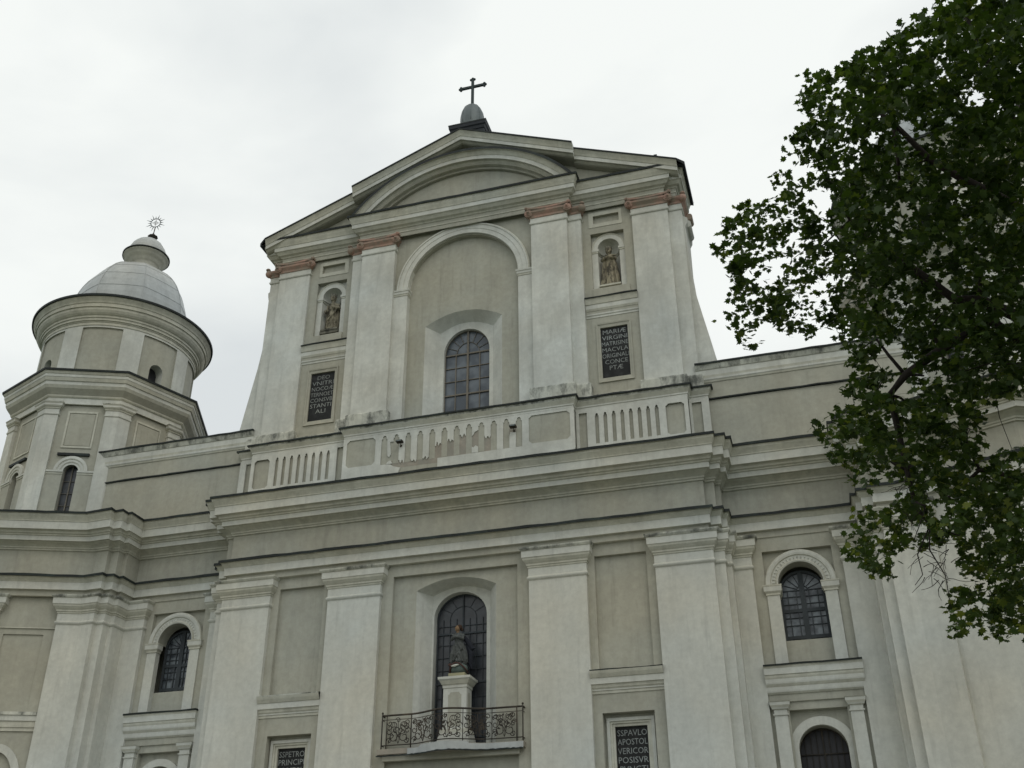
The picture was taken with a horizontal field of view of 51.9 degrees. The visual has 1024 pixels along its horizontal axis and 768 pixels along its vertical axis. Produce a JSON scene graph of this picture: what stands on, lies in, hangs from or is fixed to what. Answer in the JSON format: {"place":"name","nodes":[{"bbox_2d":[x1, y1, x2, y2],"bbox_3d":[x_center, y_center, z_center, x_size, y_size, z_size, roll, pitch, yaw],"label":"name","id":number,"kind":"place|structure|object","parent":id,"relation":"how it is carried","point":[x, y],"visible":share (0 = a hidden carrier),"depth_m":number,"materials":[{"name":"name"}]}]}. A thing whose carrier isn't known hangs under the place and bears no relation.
{"place":"outdoors","nodes":[
{"label":"outdoors","id":0,"kind":"place"},
{"bbox_2d":[0,0,1023,459],"label":"sky","id":1,"kind":"structure","parent":0,"point":[231,123],"materials":[{"name":"white"}]},
{"label":"ground","id":2,"kind":"structure","parent":0,"visible":0},
{"bbox_2d":[0,77,1023,767],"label":"cathedral","id":3,"kind":"structure","parent":2,"relation":"on","point":[586,555],"depth_m":34.43,"materials":[{"name":"beige paint"}]},
{"bbox_2d":[159,630,190,692],"bbox_3d":[-11.429,9.577,36.256,1.320,2.180,0.067,-8,-30,14],"label":"window","id":4,"kind":"structure","parent":3,"relation":"in","point":[174,669],"depth_m":36.28,"materials":[{"name":"glass"}]},
{"bbox_2d":[277,748,304,767],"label":"inscription plaque","id":5,"kind":"object","parent":3,"relation":"attached to","point":[291,758],"visible":1,"depth_m":32.25,"materials":[{"name":"black stone"}]},
{"bbox_2d":[307,372,334,421],"bbox_3d":[-6.991,0.474,38.664,0.952,1.966,0.046,-8,-30,14],"label":"inscription plaque","id":6,"kind":"object","parent":3,"relation":"attached to","point":[321,397],"visible":1,"depth_m":38.65,"materials":[{"name":"black stone"}]},
{"bbox_2d":[319,293,340,334],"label":"statue","id":7,"kind":"object","parent":3,"relation":"on","point":[332,312],"visible":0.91,"depth_m":40.42,"materials":[{"name":"stone"}]},
{"bbox_2d":[396,439,403,446],"bbox_3d":[-3.812,2.016,35.727,0.220,0.175,0.262,-8,-30,14],"label":"floodlight","id":8,"kind":"object","parent":3,"relation":"attached to","point":[399,441],"visible":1,"depth_m":35.72,"materials":[{"name":"black metal"}]},
{"bbox_2d":[437,675,477,742],"bbox_3d":[-1.649,9.878,31.593,1.030,2.110,0.770,-8,-30,14],"label":"statue pedestal","id":9,"kind":"object","parent":3,"relation":"on","point":[457,690],"visible":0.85,"depth_m":31.55,"materials":[{"name":"white stone"}]},
{"bbox_2d":[448,624,475,675],"bbox_3d":[-1.546,8.200,32.425,0.829,1.640,0.528,-8,-30,14],"label":"statue","id":10,"kind":"object","parent":9,"relation":"on","point":[460,657],"visible":1,"depth_m":32.28,"materials":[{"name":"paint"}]},
{"bbox_2d":[434,594,486,742],"bbox_3d":[-1.540,8.960,32.692,1.760,5.010,0.067,-8,-30,14],"label":"window","id":11,"kind":"structure","parent":3,"relation":"in","point":[469,611],"depth_m":33.15,"materials":[{"name":"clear glass"}]},
{"bbox_2d":[444,331,488,411],"bbox_3d":[-1.593,-0.269,37.825,1.750,3.870,0.067,-8,-30,14],"label":"window","id":12,"kind":"structure","parent":3,"relation":"in","point":[467,355],"depth_m":37.94,"materials":[{"name":"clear glass"}]},
{"bbox_2d":[509,424,516,431],"bbox_3d":[0.037,1.460,34.750,0.220,0.175,0.262,-8,-30,14],"label":"floodlight","id":13,"kind":"object","parent":3,"relation":"attached to","point":[512,426],"visible":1,"depth_m":34.70,"materials":[{"name":"black metal"}]},
{"bbox_2d":[599,246,621,287],"bbox_3d":[3.554,-4.189,38.036,0.780,1.841,0.571,-8,-30,14],"label":"statue","id":14,"kind":"object","parent":3,"relation":"on","point":[610,275],"visible":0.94,"depth_m":37.79,"materials":[{"name":"stone"}]},
{"bbox_2d":[601,326,630,377],"bbox_3d":[3.548,-1.095,36.015,0.952,1.966,0.046,-8,-30,14],"label":"inscription plaque","id":15,"kind":"object","parent":3,"relation":"attached to","point":[615,352],"visible":1,"depth_m":35.99,"materials":[{"name":"black stone"}]},
{"bbox_2d":[616,725,649,767],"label":"inscription plaque","id":16,"kind":"object","parent":3,"relation":"attached to","point":[632,747],"visible":1,"depth_m":29.56,"materials":[{"name":"black stone"}]},
{"bbox_2d":[781,570,831,640],"bbox_3d":[8.671,6.583,31.204,1.320,2.180,0.067,-8,-30,14],"label":"window","id":17,"kind":"structure","parent":3,"relation":"in","point":[803,602],"depth_m":31.18,"materials":[{"name":"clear glass"}]},
{"bbox_2d":[800,729,851,767],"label":"window","id":18,"kind":"structure","parent":3,"relation":"in","point":[820,748],"depth_m":29.28,"materials":[{"name":"black glass"}]},
{"bbox_2d":[709,0,1023,643],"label":"maple tree","id":19,"kind":"object","parent":2,"relation":"on","point":[996,81],"visible":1,"depth_m":12.65,"materials":[{"name":"green plant"}]}
]}

